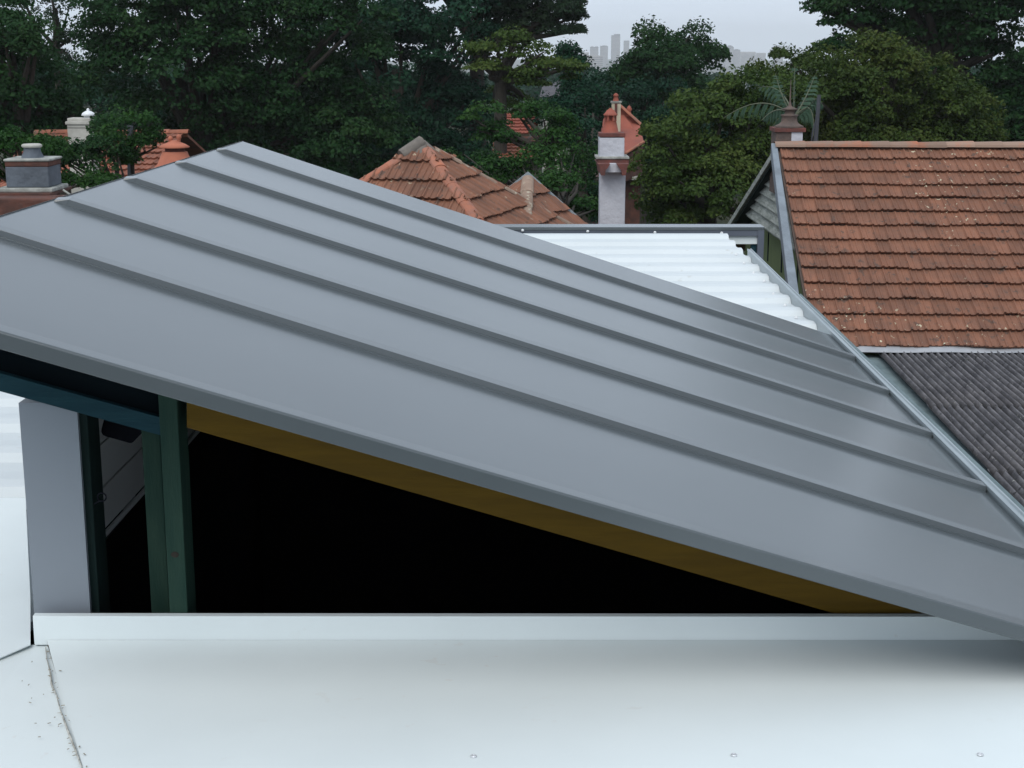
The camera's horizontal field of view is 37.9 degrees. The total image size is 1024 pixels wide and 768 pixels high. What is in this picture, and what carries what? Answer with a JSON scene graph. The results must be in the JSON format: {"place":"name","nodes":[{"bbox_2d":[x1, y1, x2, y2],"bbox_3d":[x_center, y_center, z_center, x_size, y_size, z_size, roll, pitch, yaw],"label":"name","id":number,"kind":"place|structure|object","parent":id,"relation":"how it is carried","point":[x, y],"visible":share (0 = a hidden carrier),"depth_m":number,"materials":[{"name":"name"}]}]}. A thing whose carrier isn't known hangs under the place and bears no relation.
{"place":"outdoors","nodes":[
{"label":"outdoors","id":0,"kind":"place"},
{"bbox_2d":[0,129,205,194],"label":"orange roof house","id":1,"kind":"structure","parent":0,"point":[151,159],"depth_m":33.10,"materials":[{"name":"tile"}]},
{"bbox_2d":[65,108,98,192],"bbox_3d":[-8.646,-3.462,30.485,0.553,4.268,0.553,0,13,0],"label":"ornate chimney","id":2,"kind":"object","parent":1,"relation":"on","point":[76,127],"visible":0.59,"depth_m":29.89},
{"bbox_2d":[154,134,189,167],"bbox_3d":[-6.374,-4.367,28.231,0.913,0.704,0.936,0,13,0],"label":"chimney","id":3,"kind":"object","parent":1,"relation":"on","point":[174,151],"visible":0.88,"depth_m":28.05,"materials":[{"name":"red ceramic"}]},
{"bbox_2d":[127,126,132,175],"bbox_3d":[-6.715,-2.004,26.716,0.153,5.163,0.139,-5,14,-22],"label":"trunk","id":4,"kind":"object","parent":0,"point":[128,166],"visible":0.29,"depth_m":26.24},
{"bbox_2d":[0,66,1005,254],"bbox_3d":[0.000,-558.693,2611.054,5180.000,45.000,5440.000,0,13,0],"label":"ground","id":5,"kind":"structure","parent":0,"point":[725,221],"depth_m":135.09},
{"bbox_2d":[0,189,69,214],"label":"brick parapet","id":6,"kind":"structure","parent":5,"relation":"on","point":[8,204],"depth_m":15.57,"materials":[{"name":"brick"}]},
{"bbox_2d":[0,143,71,195],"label":"grey chimney","id":7,"kind":"object","parent":6,"relation":"on","point":[32,170],"visible":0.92,"depth_m":15.98,"materials":[{"name":"concrete"}]},
{"bbox_2d":[10,0,82,88],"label":"wispy tree","id":8,"kind":"object","parent":5,"relation":"on","point":[59,41],"visible":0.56,"depth_m":45.67,"materials":[{"name":"green plant"}]},
{"bbox_2d":[0,0,94,157],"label":"bushy tree","id":9,"kind":"object","parent":5,"relation":"on","point":[22,93],"visible":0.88,"depth_m":34.71,"materials":[{"name":"green plant"}]},
{"bbox_2d":[0,124,121,188],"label":"garden bush","id":10,"kind":"object","parent":5,"relation":"on","point":[58,145],"visible":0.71,"depth_m":21.48,"materials":[{"name":"green plant"}]},
{"bbox_2d":[47,109,131,186],"bbox_3d":[-6.999,-1.886,25.501,1.478,5.469,1.874,7,15,29],"label":"slender tree","id":11,"kind":"object","parent":5,"relation":"on","point":[88,148],"visible":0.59,"depth_m":24.72,"materials":[{"name":"green plant"}]},
{"bbox_2d":[89,102,166,174],"bbox_3d":[-6.476,-1.992,25.650,1.322,5.615,0.889,0,13,0],"label":"thin sapling","id":12,"kind":"object","parent":5,"relation":"on","point":[144,136],"visible":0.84,"depth_m":25.07,"materials":[{"name":"green plant"}]},
{"bbox_2d":[59,0,421,178],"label":"fig tree","id":13,"kind":"object","parent":5,"relation":"on","point":[233,113],"visible":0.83,"depth_m":42.35,"materials":[{"name":"green plant"}]},
{"bbox_2d":[20,55,493,155],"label":"background tree","id":14,"kind":"object","parent":5,"relation":"on","point":[97,101],"visible":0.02,"depth_m":62.71,"materials":[{"name":"green plant"}]},
{"bbox_2d":[248,0,502,175],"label":"dark tree","id":15,"kind":"object","parent":5,"relation":"on","point":[417,25],"visible":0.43,"depth_m":48.25,"materials":[{"name":"green plant"}]},
{"bbox_2d":[359,136,572,223],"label":"pyramid roof house","id":16,"kind":"structure","parent":5,"relation":"on","point":[420,168],"depth_m":19.43,"materials":[{"name":"tile"}]},
{"bbox_2d":[0,141,1023,767],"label":"house extension","id":17,"kind":"object","parent":5,"relation":"on","point":[388,479],"visible":1,"depth_m":3.33,"materials":[{"name":"grey paint"}]},
{"bbox_2d":[22,645,86,766],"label":"leaf litter","id":18,"kind":"object","parent":17,"relation":"on","point":[61,705],"visible":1,"depth_m":3.02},
{"bbox_2d":[94,492,106,504],"bbox_3d":[-0.920,0.256,3.338,0.030,0.029,0.004,0,13,0],"label":"hook ring","id":19,"kind":"object","parent":17,"relation":"attached to","point":[98,494],"visible":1,"depth_m":3.34,"materials":[{"name":"black metal"}]},
{"bbox_2d":[101,420,141,442],"bbox_3d":[-0.930,0.044,3.592,0.101,0.182,0.090,0,13,0],"label":"floodlight","id":20,"kind":"object","parent":17,"relation":"attached to","point":[117,431],"visible":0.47,"depth_m":3.56,"materials":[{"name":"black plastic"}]},
{"bbox_2d":[443,0,590,147],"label":"overhanging pine","id":21,"kind":"object","parent":5,"relation":"on","point":[544,17],"visible":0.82,"depth_m":50.17,"materials":[{"name":"green plant"}]},
{"bbox_2d":[493,136,541,184],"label":"distant tiled house","id":22,"kind":"structure","parent":5,"relation":"on","point":[512,147],"depth_m":40.04,"materials":[{"name":"orange tile"}]},
{"bbox_2d":[439,138,598,219],"bbox_3d":[0.153,-2.934,32.172,4.084,4.591,5.416,0,13,0],"label":"green bush","id":23,"kind":"object","parent":5,"relation":"on","point":[560,182],"visible":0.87,"depth_m":31.69,"materials":[{"name":"green plant"}]},
{"bbox_2d":[48,60,994,105],"bbox_3d":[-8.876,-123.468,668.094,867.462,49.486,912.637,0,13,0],"label":"woods","id":24,"kind":"object","parent":5,"relation":"on","point":[527,90],"visible":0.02,"depth_m":234.97,"materials":[{"name":"green plant"}]},
{"bbox_2d":[456,97,588,191],"bbox_3d":[0.221,-3.643,33.385,2.934,5.441,2.106,0,13,0],"label":"tree","id":25,"kind":"object","parent":5,"relation":"on","point":[559,121],"visible":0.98,"depth_m":32.53,"materials":[{"name":"green plant"}]},
{"bbox_2d":[507,113,538,135],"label":"orange house","id":26,"kind":"structure","parent":5,"relation":"on","point":[519,126],"depth_m":45.09,"materials":[{"name":"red tile"}]},
{"bbox_2d":[457,24,589,183],"bbox_3d":[0.346,-6.039,40.211,3.534,7.131,2.693,0,13,0],"label":"umbrella tree","id":27,"kind":"object","parent":5,"relation":"on","point":[504,75],"visible":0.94,"depth_m":39.05,"materials":[{"name":"green plant"}]},
{"bbox_2d":[485,172,587,223],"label":"pointed roof house","id":28,"kind":"structure","parent":5,"relation":"on","point":[529,187],"depth_m":21.09,"materials":[{"name":"tile"}]},
{"bbox_2d":[508,72,610,223],"bbox_3d":[1.645,-5.173,39.146,3.417,5.891,4.278,10,16,38],"label":"shaded tree","id":29,"kind":"object","parent":5,"relation":"on","point":[584,90],"visible":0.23,"depth_m":37.90,"materials":[{"name":"green plant"}]},
{"bbox_2d":[523,39,598,208],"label":"dark round tree","id":30,"kind":"object","parent":5,"relation":"on","point":[565,50],"visible":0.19,"depth_m":44.69,"materials":[{"name":"green plant"}]},
{"bbox_2d":[594,108,628,223],"bbox_3d":[1.608,-1.701,24.485,0.531,5.554,1.000,0,13,0],"label":"stucco chimney","id":31,"kind":"object","parent":5,"relation":"on","point":[612,160],"visible":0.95,"depth_m":23.94,"materials":[{"name":"paint"}]},
{"bbox_2d":[559,67,713,223],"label":"valley tree","id":32,"kind":"object","parent":5,"relation":"on","point":[641,95],"visible":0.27,"depth_m":54.68,"materials":[{"name":"green plant"}]},
{"bbox_2d":[606,14,732,189],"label":"skyline tree","id":33,"kind":"object","parent":5,"relation":"on","point":[674,54],"visible":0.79,"depth_m":59.93,"materials":[{"name":"green plant"}]},
{"bbox_2d":[627,63,826,223],"bbox_3d":[4.625,-4.154,33.976,3.656,6.197,4.876,9,15,35],"label":"rounded olive tree","id":34,"kind":"object","parent":5,"relation":"on","point":[729,172],"visible":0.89,"depth_m":32.89,"materials":[{"name":"green plant"}]},
{"bbox_2d":[724,66,822,135],"bbox_3d":[4.905,-2.692,27.482,1.643,6.174,2.096,6,14,25],"label":"palm tree","id":35,"kind":"object","parent":5,"relation":"on","point":[805,112],"visible":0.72,"depth_m":27.00,"materials":[{"name":"green plant"}]},
{"bbox_2d":[676,61,1023,151],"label":"background tree","id":36,"kind":"object","parent":5,"relation":"on","point":[727,132],"depth_m":64.43,"materials":[{"name":"green plant"}]},
{"bbox_2d":[728,81,1023,354],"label":"tiled house","id":37,"kind":"structure","parent":5,"relation":"on","point":[897,243],"depth_m":21.32,"materials":[{"name":"tile"}]},
{"bbox_2d":[811,95,820,140],"bbox_3d":[4.738,-3.541,23.448,0.103,1.947,0.584,4,13,18],"label":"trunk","id":38,"kind":"object","parent":37,"relation":"on","point":[815,129],"visible":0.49,"depth_m":23.52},
{"bbox_2d":[745,26,1009,149],"bbox_3d":[8.998,-5.204,36.736,6.343,7.028,4.777,0,13,0],"label":"brown green tree","id":39,"kind":"object","parent":5,"relation":"on","point":[899,110],"visible":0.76,"depth_m":35.58,"materials":[{"name":"green plant"}]},
{"bbox_2d":[799,0,1023,141],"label":"corner tree","id":40,"kind":"object","parent":5,"relation":"on","point":[962,29],"visible":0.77,"depth_m":44.26,"materials":[{"name":"green plant"}]},
{"bbox_2d":[857,346,1023,506],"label":"corrugated lean to","id":41,"kind":"object","parent":5,"relation":"on","point":[969,401],"visible":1,"depth_m":17.52,"materials":[{"name":"grey metal"}]},
{"bbox_2d":[0,0,1023,61],"label":"sky","id":42,"kind":"structure","parent":0,"point":[745,25],"materials":[{"name":"white"}]},
{"bbox_2d":[6,58,1023,65],"bbox_3d":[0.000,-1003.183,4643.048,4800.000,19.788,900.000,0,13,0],"label":"hill","id":43,"kind":"structure","parent":0,"point":[516,62],"depth_m":4416.72,"materials":[{"name":"plant"}]},
{"bbox_2d":[539,82,563,174],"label":"grey roof house","id":44,"kind":"structure","parent":0,"point":[551,90],"depth_m":68.26,"materials":[{"name":"stone"}]},
{"bbox_2d":[590,46,597,54],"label":"tower block","id":45,"kind":"structure","parent":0,"point":[593,50],"depth_m":3962.48,"materials":[{"name":"concrete"}]},
{"bbox_2d":[588,55,602,71],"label":"tower block","id":46,"kind":"structure","parent":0,"point":[598,59],"depth_m":2638.78,"materials":[{"name":"concrete"}]},
{"bbox_2d":[600,45,607,66],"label":"tower block","id":47,"kind":"structure","parent":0,"point":[604,50],"depth_m":3984.21,"materials":[{"name":"concrete"}]},
{"bbox_2d":[611,34,619,66],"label":"tower block","id":48,"kind":"structure","parent":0,"point":[615,45],"depth_m":4000.29,"materials":[{"name":"concrete"}]},
{"bbox_2d":[592,105,644,223],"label":"red roof house","id":49,"kind":"structure","parent":0,"point":[630,124],"depth_m":46.62,"materials":[{"name":"tile"}]},
{"bbox_2d":[610,93,621,131],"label":"cream chimney","id":50,"kind":"object","parent":49,"relation":"on","point":[616,104],"visible":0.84,"depth_m":45.84,"materials":[{"name":"stone"}]},
{"bbox_2d":[623,41,628,59],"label":"tower block","id":51,"kind":"structure","parent":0,"point":[626,47],"depth_m":4077.27,"materials":[{"name":"concrete"}]},
{"bbox_2d":[724,45,733,66],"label":"tower block","id":52,"kind":"structure","parent":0,"point":[727,63],"depth_m":4006.13,"materials":[{"name":"concrete"}]},
{"bbox_2d":[733,49,739,66],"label":"tower block","id":53,"kind":"structure","parent":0,"point":[736,61],"depth_m":4015.81,"materials":[{"name":"concrete"}]},
{"bbox_2d":[740,52,755,66],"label":"tower block","id":54,"kind":"structure","parent":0,"point":[745,57],"depth_m":4064.08,"materials":[{"name":"concrete"}]},
{"bbox_2d":[756,53,765,64],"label":"tower block","id":55,"kind":"structure","parent":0,"point":[762,56],"depth_m":4034.77,"materials":[{"name":"concrete"}]},
{"bbox_2d":[773,45,782,66],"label":"tower block","id":56,"kind":"structure","parent":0,"point":[779,61],"depth_m":3948.06,"materials":[{"name":"concrete"}]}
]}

